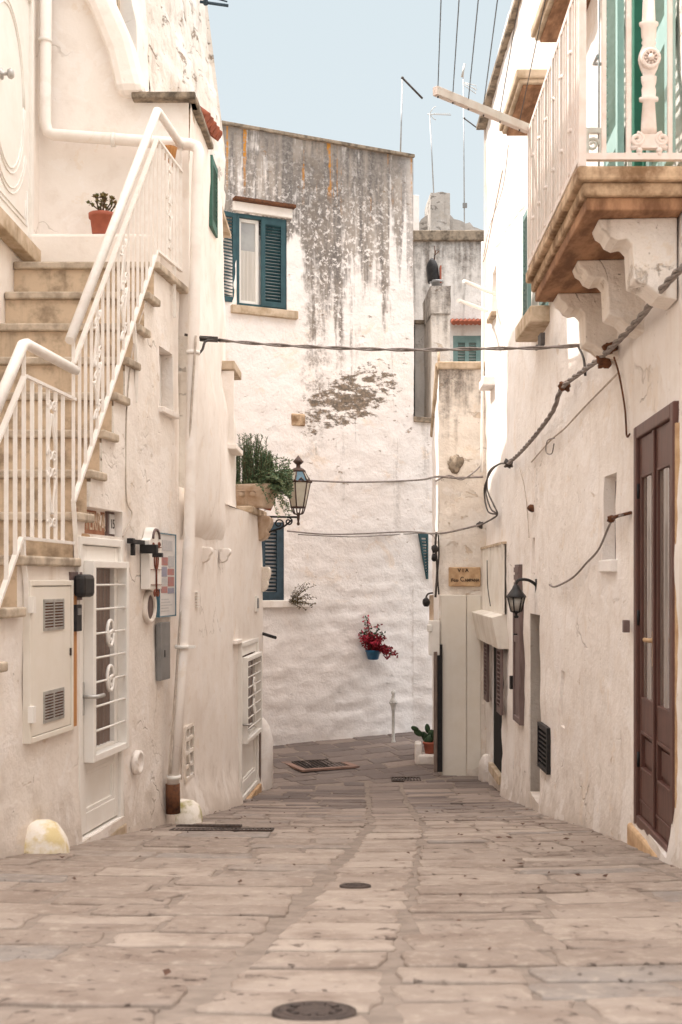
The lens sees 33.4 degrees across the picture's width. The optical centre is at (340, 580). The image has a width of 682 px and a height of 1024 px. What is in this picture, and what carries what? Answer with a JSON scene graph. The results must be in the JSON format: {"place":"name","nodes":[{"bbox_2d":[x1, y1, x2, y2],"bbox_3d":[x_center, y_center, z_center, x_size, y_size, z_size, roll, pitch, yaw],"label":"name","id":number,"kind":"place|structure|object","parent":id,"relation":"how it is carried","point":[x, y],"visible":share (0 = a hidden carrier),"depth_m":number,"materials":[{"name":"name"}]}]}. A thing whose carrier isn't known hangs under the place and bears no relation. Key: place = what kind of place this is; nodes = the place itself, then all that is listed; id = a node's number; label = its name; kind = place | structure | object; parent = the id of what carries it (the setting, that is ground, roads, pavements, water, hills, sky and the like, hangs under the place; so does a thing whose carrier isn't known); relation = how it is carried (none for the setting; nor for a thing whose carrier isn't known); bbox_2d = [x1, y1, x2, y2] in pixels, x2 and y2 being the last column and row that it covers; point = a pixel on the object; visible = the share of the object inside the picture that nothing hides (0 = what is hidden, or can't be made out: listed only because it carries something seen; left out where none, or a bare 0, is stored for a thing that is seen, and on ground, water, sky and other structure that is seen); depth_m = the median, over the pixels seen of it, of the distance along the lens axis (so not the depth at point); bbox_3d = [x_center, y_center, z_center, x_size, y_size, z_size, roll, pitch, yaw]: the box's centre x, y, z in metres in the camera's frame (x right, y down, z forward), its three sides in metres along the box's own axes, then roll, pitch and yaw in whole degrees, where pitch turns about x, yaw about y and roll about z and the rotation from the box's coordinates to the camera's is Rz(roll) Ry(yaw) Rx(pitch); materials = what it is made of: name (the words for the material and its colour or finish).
{"place":"outdoors","nodes":[
{"label":"outdoors","id":0,"kind":"place"},
{"bbox_2d":[0,731,681,1023],"bbox_3d":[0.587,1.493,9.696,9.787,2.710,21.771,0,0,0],"label":"street","id":1,"kind":"structure","parent":0,"point":[453,972],"depth_m":4.50,"materials":[{"name":"stone"}]},
{"bbox_2d":[24,819,69,853],"bbox_3d":[-1.842,1.789,7.049,0.310,0.616,0.315,0,0,0],"label":"guard stone","id":2,"kind":"object","parent":1,"relation":"on","point":[46,836],"visible":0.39,"depth_m":6.95,"materials":[{"name":"stone"}]},
{"bbox_2d":[0,0,188,857],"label":"stair house","id":3,"kind":"structure","parent":1,"relation":"on","point":[72,307],"depth_m":8.62,"materials":[{"name":"paint"}]},
{"bbox_2d":[0,0,33,236],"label":"door","id":4,"kind":"structure","parent":3,"relation":"in","point":[16,16],"depth_m":9.57,"materials":[{"name":"white paint"}]},
{"bbox_2d":[23,580,73,743],"bbox_3d":[-1.855,0.500,7.271,0.075,1.000,0.702,0,0,9],"label":"meter cabinet","id":5,"kind":"object","parent":3,"relation":"attached to","point":[48,665],"visible":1,"depth_m":7.21,"materials":[{"name":"metal"}]},
{"bbox_2d":[74,594,76,725],"bbox_3d":[-1.813,0.510,7.660,0.038,0.950,0.090,0,0,9],"label":"wood strip","id":6,"kind":"object","parent":3,"relation":"attached to","point":[75,673],"visible":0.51,"depth_m":7.67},
{"bbox_2d":[74,604,81,631],"bbox_3d":[-1.779,0.254,7.676,0.039,0.180,0.100,0,0,9],"label":"intercom","id":7,"kind":"object","parent":3,"relation":"attached to","point":[77,617],"visible":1,"depth_m":7.65,"materials":[{"name":"black metal"}]},
{"bbox_2d":[69,572,93,599],"bbox_3d":[-1.759,0.040,7.723,0.115,0.190,0.220,0,0,9],"label":"key safe","id":8,"kind":"object","parent":3,"relation":"attached to","point":[83,585],"visible":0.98,"depth_m":7.64,"materials":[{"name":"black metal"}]},
{"bbox_2d":[76,508,104,534],"bbox_3d":[-1.819,-0.418,8.216,0.027,0.177,0.590,0,0,9],"label":"carved sign","id":9,"kind":"object","parent":3,"relation":"attached to","point":[94,528],"visible":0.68,"depth_m":8.32,"materials":[{"name":"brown wood"}]},
{"bbox_2d":[88,210,112,233],"bbox_3d":[-2.089,-3.110,9.980,0.250,0.195,0.250,0,0,0],"label":"flowerpot","id":10,"kind":"object","parent":3,"relation":"on","point":[100,220],"visible":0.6,"depth_m":9.89,"materials":[{"name":"ceramic"}]},
{"bbox_2d":[85,192,116,211],"bbox_3d":[-2.083,-3.290,9.982,0.299,0.224,0.157,0,0,-21],"label":"succulent","id":11,"kind":"object","parent":10,"relation":"on","point":[104,197],"visible":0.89,"depth_m":9.96,"materials":[{"name":"green plant"}]},
{"bbox_2d":[78,536,128,840],"bbox_3d":[-1.722,0.769,8.222,0.204,2.146,0.880,0,0,9],"label":"door","id":12,"kind":"structure","parent":3,"relation":"in","point":[103,665],"depth_m":8.30,"materials":[{"name":"white paint"}]},
{"bbox_2d":[105,511,114,535],"bbox_3d":[-1.744,-0.421,8.595,0.045,0.191,0.151,0,0,9],"label":"number tile","id":13,"kind":"object","parent":3,"relation":"attached to","point":[109,523],"visible":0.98,"depth_m":8.55,"materials":[{"name":"white ceramic"}]},
{"bbox_2d":[122,301,147,536],"bbox_3d":[-1.609,-1.293,8.927,0.023,1.936,0.580,0,0,9],"label":"wall wire","id":14,"kind":"object","parent":3,"relation":"attached to","point":[126,430],"depth_m":8.73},
{"bbox_2d":[131,750,143,774],"bbox_3d":[-1.593,1.431,8.936,0.048,0.188,0.190,0,0,9],"label":"round vent","id":15,"kind":"object","parent":3,"relation":"attached to","point":[137,763],"visible":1,"depth_m":8.88,"materials":[{"name":"paint"}]},
{"bbox_2d":[127,538,162,556],"bbox_3d":[-1.523,-0.252,8.859,0.180,0.140,0.347,0,0,9],"label":"iron bracket","id":16,"kind":"object","parent":3,"relation":"attached to","point":[148,549],"visible":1,"depth_m":8.98,"materials":[{"name":"black metal"}]},
{"bbox_2d":[142,590,156,623],"bbox_3d":[-1.559,0.218,9.267,0.044,0.270,0.270,0,0,9],"label":"vent pipe","id":17,"kind":"object","parent":3,"relation":"attached to","point":[149,607],"visible":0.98,"depth_m":9.24,"materials":[{"name":"paint"}]},
{"bbox_2d":[141,527,161,596],"bbox_3d":[-1.530,-0.148,9.222,0.090,0.565,0.313,0,0,9],"label":"hanging sign","id":18,"kind":"object","parent":3,"relation":"attached to","point":[150,572],"visible":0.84,"depth_m":9.14,"materials":[{"name":"metal"}]},
{"bbox_2d":[156,622,169,680],"bbox_3d":[-1.497,0.597,9.598,0.044,0.483,0.262,0,0,9],"label":"grey cover","id":19,"kind":"object","parent":3,"relation":"attached to","point":[162,650],"visible":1,"depth_m":9.51,"materials":[{"name":"metal"}]},
{"bbox_2d":[156,532,175,617],"bbox_3d":[-1.489,-0.044,9.703,0.032,0.710,0.465,0,0,9],"label":"notice board","id":20,"kind":"object","parent":3,"relation":"attached to","point":[166,602],"visible":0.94,"depth_m":9.70,"materials":[{"name":"paper"}]},
{"bbox_2d":[159,355,178,418],"bbox_3d":[-1.571,-1.698,9.835,0.225,0.556,0.463,0,0,9],"label":"window","id":21,"kind":"structure","parent":3,"relation":"in","point":[162,409],"depth_m":9.87,"materials":[{"name":"white paint"}]},
{"bbox_2d":[180,735,182,778],"bbox_3d":[-1.417,1.222,10.237,0.014,1.104,0.225,0,0,4],"label":"wall wire","id":22,"kind":"object","parent":3,"relation":"attached to","point":[181,759],"depth_m":10.14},
{"bbox_2d":[38,0,273,815],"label":"planter house","id":23,"kind":"structure","parent":1,"relation":"on","point":[113,74],"depth_m":10.92,"materials":[{"name":"paint"}]},
{"bbox_2d":[165,145,176,166],"bbox_3d":[-1.508,-3.750,10.096,0.140,0.100,0.328,0,0,0],"label":"hanging pot","id":24,"kind":"object","parent":23,"relation":"attached to","point":[172,149],"visible":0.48,"depth_m":9.95,"materials":[{"name":"orange ceramic"}]},
{"bbox_2d":[184,333,222,353],"bbox_3d":[-1.209,-2.094,10.186,0.388,0.208,0.114,0,0,-29],"label":"cable anchor","id":25,"kind":"object","parent":23,"relation":"attached to","point":[204,339],"visible":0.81,"depth_m":10.17,"materials":[{"name":"metal"}]},
{"bbox_2d":[200,0,228,6],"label":"antenna","id":26,"kind":"object","parent":23,"relation":"attached to","point":[205,2],"visible":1,"depth_m":13.89,"materials":[{"name":"blue paint"}]},
{"bbox_2d":[221,371,233,443],"bbox_3d":[-1.334,-2.032,13.401,0.146,0.860,0.043,0,0,0],"label":"window frame","id":27,"kind":"structure","parent":23,"relation":"in","point":[227,376],"depth_m":13.38,"materials":[{"name":"paint"}]},
{"bbox_2d":[237,637,261,799],"bbox_3d":[-1.135,1.708,14.264,0.204,1.917,1.367,0,0,4],"label":"door","id":28,"kind":"structure","parent":23,"relation":"in","point":[249,666],"depth_m":14.26,"materials":[{"name":"white paint"}]},
{"bbox_2d":[236,483,276,508],"bbox_3d":[-1.132,-1.075,14.615,0.624,0.300,0.365,0,0,20],"label":"planter","id":29,"kind":"object","parent":23,"relation":"on","point":[253,495],"visible":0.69,"depth_m":14.46,"materials":[{"name":"stone"}]},
{"bbox_2d":[236,432,293,518],"bbox_3d":[-1.036,-1.334,14.413,0.883,1.142,0.982,0,0,0],"label":"rosemary bush","id":30,"kind":"object","parent":29,"relation":"in","point":[264,469],"visible":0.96,"depth_m":14.47,"materials":[{"name":"green plant"}]},
{"bbox_2d":[261,717,272,789],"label":"corner buttress","id":31,"kind":"structure","parent":23,"relation":"attached to","point":[266,757],"depth_m":15.18,"materials":[{"name":"paint"}]},
{"bbox_2d":[269,455,311,532],"bbox_3d":[-0.767,-1.097,15.100,0.776,1.120,0.379,0,0,0],"label":"street lantern","id":32,"kind":"object","parent":23,"relation":"attached to","point":[302,482],"visible":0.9,"depth_m":15.02,"materials":[{"name":"metal"}]},
{"bbox_2d":[175,799,202,823],"bbox_3d":[-1.421,2.256,10.145,0.380,0.609,0.381,0,0,0],"label":"guard stone","id":33,"kind":"object","parent":1,"relation":"on","point":[190,812],"visible":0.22,"depth_m":10.02,"materials":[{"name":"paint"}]},
{"bbox_2d":[176,824,241,827],"bbox_3d":[-1.114,2.089,9.623,0.544,0.062,0.154,0,0,0],"label":"drain grate","id":34,"kind":"object","parent":1,"relation":"on","point":[215,825],"visible":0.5,"depth_m":9.55,"materials":[{"name":"metal"}]},
{"bbox_2d":[169,828,273,831],"bbox_3d":[-0.955,2.020,9.158,0.820,0.081,0.282,0,0,0],"label":"drain grate","id":35,"kind":"object","parent":1,"relation":"on","point":[241,829],"visible":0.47,"depth_m":9.11,"materials":[{"name":"metal"}]},
{"bbox_2d":[272,1001,356,1020],"bbox_3d":[-0.060,0.981,2.548,0.190,0.062,0.193,0,0,0],"label":"manhole cover","id":36,"kind":"object","parent":1,"relation":"on","point":[313,1011],"visible":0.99,"depth_m":2.53,"materials":[{"name":"metal"}]},
{"bbox_2d":[291,759,345,768],"bbox_3d":[-0.316,2.776,17.051,0.682,0.085,0.601,0,0,-24],"label":"drain grate","id":37,"kind":"object","parent":1,"relation":"on","point":[318,763],"visible":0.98,"depth_m":17.09,"materials":[{"name":"metal"}]},
{"bbox_2d":[282,761,359,771],"bbox_3d":[-0.315,2.765,17.050,0.920,0.026,0.840,0,0,-24],"label":"drain surround","id":38,"kind":"object","parent":1,"relation":"on","point":[302,769],"visible":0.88,"depth_m":16.73,"materials":[{"name":"stone"}]},
{"bbox_2d":[221,120,432,745],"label":"weathered house","id":39,"kind":"structure","parent":1,"relation":"on","point":[318,248],"depth_m":18.79,"materials":[{"name":"paint"}]},
{"bbox_2d":[223,196,297,319],"bbox_3d":[-1.407,-5.155,18.252,1.467,1.840,0.324,0,0,-24],"label":"window","id":40,"kind":"structure","parent":39,"relation":"in","point":[245,227],"depth_m":18.28,"materials":[{"name":"blue paint"}]},
{"bbox_2d":[262,522,308,607],"bbox_3d":[-1.119,-0.248,18.341,1.270,1.379,0.150,0,0,-24],"label":"window","id":41,"kind":"structure","parent":39,"relation":"in","point":[270,599],"depth_m":18.37,"materials":[{"name":"blue paint"}]},
{"bbox_2d":[289,582,316,609],"bbox_3d":[-0.624,0.253,18.262,0.478,0.472,0.361,0,0,0],"label":"dry weed","id":42,"kind":"object","parent":39,"relation":"on","point":[294,599],"visible":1,"depth_m":18.34,"materials":[{"name":"plant"}]},
{"bbox_2d":[298,533,434,538],"bbox_3d":[0.394,-0.699,17.984,2.177,0.218,2.770,0,0,0],"label":"overhead cable","id":43,"kind":"object","parent":39,"relation":"attached to","point":[362,536],"visible":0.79,"depth_m":18.78,"materials":[{"name":"rubber"}]},
{"bbox_2d":[365,650,379,659],"bbox_3d":[0.534,1.240,18.931,0.260,0.160,0.260,0,0,0],"label":"wall flowerpot","id":44,"kind":"object","parent":39,"relation":"attached to","point":[373,654],"depth_m":18.84,"materials":[{"name":"blue ceramic"}]},
{"bbox_2d":[358,615,397,659],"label":"red flowers","id":45,"kind":"object","parent":44,"relation":"in","point":[370,640],"visible":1,"depth_m":18.79,"materials":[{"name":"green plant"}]},
{"bbox_2d":[287,523,481,534],"bbox_3d":[0.764,-0.738,17.391,2.075,0.172,3.124,0,0,-27],"label":"overhead cable","id":46,"kind":"object","parent":39,"relation":"attached to","point":[388,532],"visible":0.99,"depth_m":18.48,"materials":[{"name":"rubber"}]},
{"bbox_2d":[434,532,437,596],"bbox_3d":[1.363,-0.224,16.280,0.056,0.939,0.036,0,0,0],"label":"corner cable","id":47,"kind":"object","parent":46,"relation":"hanging from","point":[436,581],"visible":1,"depth_m":16.27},
{"bbox_2d":[437,535,439,594],"bbox_3d":[1.392,-0.224,16.280,0.037,0.856,0.024,0,0,0],"label":"corner cable","id":48,"kind":"object","parent":47,"relation":"attached to","point":[438,563],"visible":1,"depth_m":16.27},
{"bbox_2d":[312,476,482,482],"bbox_3d":[1.072,-1.575,17.560,1.915,0.257,3.111,0,0,-28],"label":"overhead cable","id":49,"kind":"object","parent":39,"relation":"attached to","point":[448,477],"visible":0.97,"depth_m":18.64,"materials":[{"name":"rubber"}]},
{"bbox_2d":[400,76,422,151],"bbox_3d":[1.223,-7.917,19.687,0.469,1.534,0.057,0,0,-27],"label":"antenna","id":50,"kind":"object","parent":39,"relation":"on","point":[411,87],"visible":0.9,"depth_m":19.59,"materials":[{"name":"metal"}]},
{"bbox_2d":[413,320,424,500],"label":"annexe","id":51,"kind":"structure","parent":39,"relation":"attached to","point":[419,381],"depth_m":21.60,"materials":[{"name":"grey paint"}]},
{"bbox_2d":[423,286,450,526],"bbox_3d":[1.767,-3.158,21.111,0.424,4.316,1.298,0,0,0],"label":"chimney","id":52,"kind":"object","parent":39,"relation":"on","point":[436,309],"visible":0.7,"depth_m":20.50,"materials":[{"name":"paint"}]},
{"bbox_2d":[426,246,443,285],"bbox_3d":[1.714,-5.690,20.766,0.313,0.820,0.266,0,0,0],"label":"chimney cowl","id":53,"kind":"object","parent":52,"relation":"on","point":[434,275],"visible":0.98,"depth_m":20.68,"materials":[{"name":"metal"}]},
{"bbox_2d":[16,793,673,975],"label":"dead leaves","id":54,"kind":"object","parent":1,"relation":"on","point":[167,971],"visible":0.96,"depth_m":7.13,"materials":[{"name":"brown plant"}]},
{"bbox_2d":[339,883,370,888],"bbox_3d":[0.068,1.476,5.448,0.151,0.057,0.154,0,0,0],"label":"manhole cover","id":55,"kind":"object","parent":1,"relation":"on","point":[354,885],"visible":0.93,"depth_m":5.41,"materials":[{"name":"metal"}]},
{"bbox_2d":[389,690,397,742],"bbox_3d":[0.856,2.230,18.600,0.136,0.880,0.137,0,0,23],"label":"street post","id":56,"kind":"object","parent":1,"relation":"on","point":[393,702],"visible":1,"depth_m":18.57,"materials":[{"name":"metal"}]},
{"bbox_2d":[391,777,420,781],"bbox_3d":[0.915,2.820,16.050,0.417,0.043,0.300,0,0,0],"label":"drain grate","id":57,"kind":"object","parent":1,"relation":"on","point":[393,779],"visible":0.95,"depth_m":16.00,"materials":[{"name":"metal"}]},
{"bbox_2d":[415,741,433,764],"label":"stone block","id":58,"kind":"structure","parent":1,"relation":"on","point":[422,758],"depth_m":17.07,"materials":[{"name":"stone"}]},
{"bbox_2d":[411,724,433,753],"bbox_3d":[1.259,2.397,17.200,0.403,0.456,0.197,0,0,0],"label":"cactus pot","id":59,"kind":"object","parent":58,"relation":"on","point":[428,740],"visible":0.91,"depth_m":17.15,"materials":[{"name":"ceramic"}]},
{"bbox_2d":[430,352,486,775],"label":"corner house","id":60,"kind":"structure","parent":1,"relation":"on","point":[455,427],"depth_m":16.39,"materials":[{"name":"paint"}]},
{"bbox_2d":[422,597,429,606],"bbox_3d":[1.219,0.307,16.262,0.108,0.142,0.107,0,0,0],"label":"wall lamp","id":61,"kind":"object","parent":60,"relation":"attached to","point":[426,601],"visible":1,"depth_m":16.23,"materials":[{"name":"black metal"}]},
{"bbox_2d":[427,620,439,654],"bbox_3d":[1.320,0.824,16.315,0.180,0.500,0.170,0,0,0],"label":"junction box","id":62,"kind":"object","parent":60,"relation":"attached to","point":[433,628],"visible":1,"depth_m":16.25,"materials":[{"name":"white paint"}]},
{"bbox_2d":[429,595,433,619],"bbox_3d":[1.300,0.421,16.350,0.060,0.420,0.060,0,0,0],"label":"wood post","id":63,"kind":"object","parent":62,"relation":"on","point":[431,609],"visible":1,"depth_m":16.32,"materials":[{"name":"wood"}]},
{"bbox_2d":[434,644,441,771],"bbox_3d":[1.436,1.830,16.555,0.122,1.820,0.690,0,0,9],"label":"door","id":64,"kind":"structure","parent":60,"relation":"attached to","point":[437,713],"depth_m":16.26,"materials":[{"name":"grey wood"}]},
{"bbox_2d":[441,595,465,775],"bbox_3d":[1.617,1.525,16.373,0.363,2.624,0.095,0,0,0],"label":"panel door","id":65,"kind":"structure","parent":60,"relation":"in","point":[453,607],"depth_m":16.32,"materials":[{"name":"wood"}]},
{"bbox_2d":[447,454,463,473],"bbox_3d":[1.651,-1.674,16.381,0.241,0.281,0.061,0,0,0],"label":"broken patch","id":66,"kind":"object","parent":60,"relation":"attached to","point":[455,462],"visible":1,"depth_m":16.36,"materials":[{"name":"stone"}]},
{"bbox_2d":[435,466,479,481],"bbox_3d":[1.689,-1.543,16.311,0.682,0.269,0.048,0,0,0],"label":"overhead cable","id":67,"kind":"object","parent":60,"relation":"attached to","point":[458,478],"visible":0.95,"depth_m":16.30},
{"bbox_2d":[449,567,480,586],"bbox_3d":[1.779,-0.049,16.373,0.459,0.279,0.054,0,0,0],"label":"street sign","id":68,"kind":"object","parent":60,"relation":"attached to","point":[464,576],"visible":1,"depth_m":16.35,"materials":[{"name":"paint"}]},
{"bbox_2d":[466,595,480,769],"bbox_3d":[1.908,1.505,16.380,0.203,2.583,0.080,0,0,0],"label":"panel door","id":69,"kind":"structure","parent":60,"relation":"in","point":[473,645],"depth_m":16.34,"materials":[{"name":"paint"}]},
{"bbox_2d":[413,195,514,524],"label":"house","id":70,"kind":"structure","parent":1,"relation":"on","point":[458,256],"depth_m":23.00,"materials":[{"name":"grey paint"}]},
{"bbox_2d":[419,192,480,229],"bbox_3d":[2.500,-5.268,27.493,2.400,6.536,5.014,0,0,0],"label":"chimney","id":71,"kind":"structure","parent":70,"relation":"on","point":[438,216],"depth_m":25.01,"materials":[{"name":"grey stone"}]},
{"bbox_2d":[427,106,449,192],"bbox_3d":[2.181,-9.535,25.200,0.534,1.934,0.244,0,0,0],"label":"antenna","id":72,"kind":"object","parent":71,"relation":"on","point":[429,114],"visible":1,"depth_m":25.19,"materials":[{"name":"metal"}]},
{"bbox_2d":[461,63,476,222],"bbox_3d":[2.973,-9.873,26.102,0.442,3.955,0.222,0,0,0],"label":"antenna","id":73,"kind":"object","parent":71,"relation":"attached to","point":[464,205],"visible":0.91,"depth_m":26.09,"materials":[{"name":"metal"}]},
{"bbox_2d":[450,318,480,360],"bbox_3d":[2.596,-4.552,22.895,0.780,1.514,0.389,0,0,0],"label":"window","id":74,"kind":"structure","parent":70,"relation":"in","point":[466,340],"depth_m":23.01,"materials":[{"name":"green paint"}]},
{"bbox_2d":[478,754,488,781],"bbox_3d":[2.026,2.711,15.948,0.199,0.564,0.237,0,0,0],"label":"guard stone","id":75,"kind":"object","parent":1,"relation":"on","point":[483,769],"visible":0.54,"depth_m":15.86,"materials":[{"name":"stone"}]},
{"bbox_2d":[479,11,524,800],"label":"house","id":76,"kind":"structure","parent":1,"relation":"on","point":[504,680],"depth_m":14.43,"materials":[{"name":"paint"}]},
{"bbox_2d":[456,298,487,311],"bbox_3d":[1.770,-3.680,15.250,0.052,0.228,1.411,0,0,22],"label":"drying rod","id":77,"kind":"object","parent":76,"relation":"attached to","point":[458,300],"visible":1,"depth_m":15.14,"materials":[{"name":"white paint"}]},
{"bbox_2d":[462,279,495,295],"bbox_3d":[1.818,-3.831,14.900,0.052,0.069,0.771,0,0,39],"label":"drying rod","id":78,"kind":"object","parent":76,"relation":"attached to","point":[479,287],"visible":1,"depth_m":14.86,"materials":[{"name":"white paint"}]},
{"bbox_2d":[472,609,508,648],"bbox_3d":[1.971,0.633,15.161,0.218,0.425,2.475,0,0,1],"label":"door hood","id":79,"kind":"object","parent":76,"relation":"attached to","point":[491,628],"depth_m":14.24,"materials":[{"name":"paint"}]},
{"bbox_2d":[483,170,502,261],"bbox_3d":[1.910,-4.525,14.351,0.039,0.109,3.711,0,0,4],"label":"wall wire","id":80,"kind":"object","parent":76,"relation":"attached to","point":[493,213],"depth_m":13.86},
{"bbox_2d":[480,541,506,614],"bbox_3d":[2.038,-0.026,15.146,0.104,0.893,2.607,0,0,1],"label":"wall sheet","id":81,"kind":"object","parent":76,"relation":"attached to","point":[493,555],"depth_m":14.70,"materials":[{"name":"fabric"}]},
{"bbox_2d":[484,145,508,253],"bbox_3d":[2.016,-4.906,14.895,0.010,0.570,2.671,0,0,1],"label":"wall wire","id":82,"kind":"object","parent":76,"relation":"attached to","point":[500,196],"depth_m":14.23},
{"bbox_2d":[494,647,513,771],"bbox_3d":[2.313,1.684,14.942,0.505,1.822,1.092,0,0,0],"label":"doorway","id":83,"kind":"structure","parent":76,"relation":"in","point":[498,752],"depth_m":15.16,"materials":[{"name":"black"}]},
{"bbox_2d":[509,564,524,725],"bbox_3d":[1.989,0.713,12.859,0.116,1.780,0.611,0,0,0],"label":"shutter door","id":84,"kind":"structure","parent":76,"relation":"in","point":[516,682],"depth_m":12.72,"materials":[{"name":"brown wood"}]},
{"bbox_2d":[476,0,681,867],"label":"building","id":85,"kind":"structure","parent":1,"relation":"on","point":[598,261],"depth_m":7.92,"materials":[{"name":"paint"}]},
{"bbox_2d":[433,0,545,132],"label":"clothes line","id":86,"kind":"object","parent":85,"relation":"attached to","point":[444,94],"visible":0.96,"depth_m":7.88,"materials":[{"name":"white metal"}]},
{"bbox_2d":[506,578,536,617],"bbox_3d":[1.873,0.181,11.688,0.355,0.411,0.182,0,0,0],"label":"wall lantern","id":87,"kind":"object","parent":85,"relation":"attached to","point":[516,596],"depth_m":11.65,"materials":[{"name":"black metal"}]},
{"bbox_2d":[519,467,529,537],"bbox_3d":[1.988,-0.848,12.304,0.021,0.795,0.497,0,0,-3],"label":"wall wire","id":88,"kind":"object","parent":85,"relation":"attached to","point":[526,502],"depth_m":12.24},
{"bbox_2d":[515,210,549,341],"bbox_3d":[1.960,-3.155,11.300,0.320,1.390,1.400,0,0,0],"label":"window","id":89,"kind":"structure","parent":85,"relation":"in","point":[535,319],"depth_m":11.39,"materials":[{"name":"green paint"}]},
{"bbox_2d":[535,333,586,375],"bbox_3d":[1.915,-1.971,10.045,0.057,0.646,1.836,0,0,-4],"label":"cable anchor","id":90,"kind":"object","parent":85,"relation":"attached to","point":[541,339],"visible":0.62,"depth_m":10.54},
{"bbox_2d":[218,338,579,351],"bbox_3d":[0.422,-2.018,9.647,3.258,0.314,0.162,0,0,18],"label":"overhead cable","id":91,"kind":"object","parent":90,"relation":"attached to","point":[406,349],"visible":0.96,"depth_m":9.62,"materials":[{"name":"rubber"}]},
{"bbox_2d":[531,372,617,462],"bbox_3d":[1.965,-1.341,9.891,0.038,0.235,3.876,0,0,0],"label":"wall wire","id":92,"kind":"object","parent":85,"relation":"attached to","point":[591,399],"depth_m":9.41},
{"bbox_2d":[507,264,681,464],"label":"twisted cable","id":93,"kind":"object","parent":85,"relation":"attached to","point":[666,284],"visible":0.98,"depth_m":8.05,"materials":[{"name":"rubber"}]},
{"bbox_2d":[481,464,497,524],"bbox_3d":[1.960,-1.110,14.948,0.079,0.657,3.460,0,0,1],"label":"cable loop","id":94,"kind":"object","parent":93,"relation":"hanging from","point":[488,500],"visible":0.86,"depth_m":15.03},
{"bbox_2d":[481,463,498,525],"bbox_3d":[1.960,-1.109,14.948,0.079,0.654,3.460,0,0,1],"label":"cable loop","id":95,"kind":"object","parent":93,"relation":"hanging from","point":[492,469],"visible":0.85,"depth_m":15.19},
{"bbox_2d":[482,463,503,523],"bbox_3d":[1.959,-1.113,14.948,0.079,0.662,3.460,0,0,1],"label":"cable loop","id":96,"kind":"object","parent":93,"relation":"hanging from","point":[489,494],"visible":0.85,"depth_m":14.77,"materials":[{"name":"rubber"}]},
{"bbox_2d":[504,458,512,468],"bbox_3d":[1.946,-1.357,13.219,0.116,0.126,0.144,0,0,0],"label":"cable knot","id":97,"kind":"object","parent":93,"relation":"attached to","point":[507,465],"visible":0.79,"depth_m":13.19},
{"bbox_2d":[558,380,570,391],"bbox_3d":[1.917,-1.665,9.748,0.115,0.100,0.135,0,0,0],"label":"cable knot","id":98,"kind":"object","parent":93,"relation":"attached to","point":[567,388],"visible":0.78,"depth_m":9.73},
{"bbox_2d":[602,342,617,353],"bbox_3d":[1.913,-1.656,8.103,0.118,0.107,0.126,0,0,0],"label":"cable knot","id":99,"kind":"object","parent":93,"relation":"attached to","point":[605,346],"visible":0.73,"depth_m":8.07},
{"bbox_2d":[596,355,611,368],"bbox_3d":[1.910,-1.596,8.268,0.118,0.119,0.141,0,0,21],"label":"cable knot","id":100,"kind":"object","parent":85,"relation":"attached to","point":[604,363],"visible":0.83,"depth_m":8.23,"materials":[{"name":"metal"}]},
{"bbox_2d":[599,480,616,571],"bbox_3d":[2.028,-0.392,8.432,0.168,0.662,0.480,0,0,0],"label":"window","id":101,"kind":"structure","parent":85,"relation":"in","point":[604,565],"depth_m":8.27,"materials":[{"name":"white"}]},
{"bbox_2d":[607,511,631,522],"bbox_3d":[1.936,-0.440,7.958,0.063,0.060,0.456,0,0,-4],"label":"wire anchor","id":102,"kind":"object","parent":85,"relation":"attached to","point":[611,518],"visible":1,"depth_m":7.99,"materials":[{"name":"metal"}]},
{"bbox_2d":[549,514,623,587],"bbox_3d":[1.949,-0.193,9.205,0.042,0.522,2.869,0,0,1],"label":"wall wire","id":103,"kind":"object","parent":102,"relation":"attached to","point":[588,560],"depth_m":8.94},
{"bbox_2d":[613,357,629,437],"bbox_3d":[1.935,-1.268,7.806,0.034,0.611,0.420,0,0,-1],"label":"wall wire","id":104,"kind":"object","parent":85,"relation":"attached to","point":[627,435],"depth_m":7.81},
{"bbox_2d":[592,0,675,165],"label":"balcony door","id":105,"kind":"structure","parent":85,"relation":"in","point":[614,8],"depth_m":7.84,"materials":[{"name":"green paint"}]},
{"bbox_2d":[634,401,679,852],"bbox_3d":[1.960,0.307,6.993,0.149,2.647,1.194,0,0,4],"label":"door","id":106,"kind":"structure","parent":85,"relation":"in","point":[656,440],"depth_m":6.99,"materials":[{"name":"red wood"}]},
{"bbox_2d":[207,0,511,229],"label":"sky","id":107,"kind":"structure","parent":0,"point":[327,69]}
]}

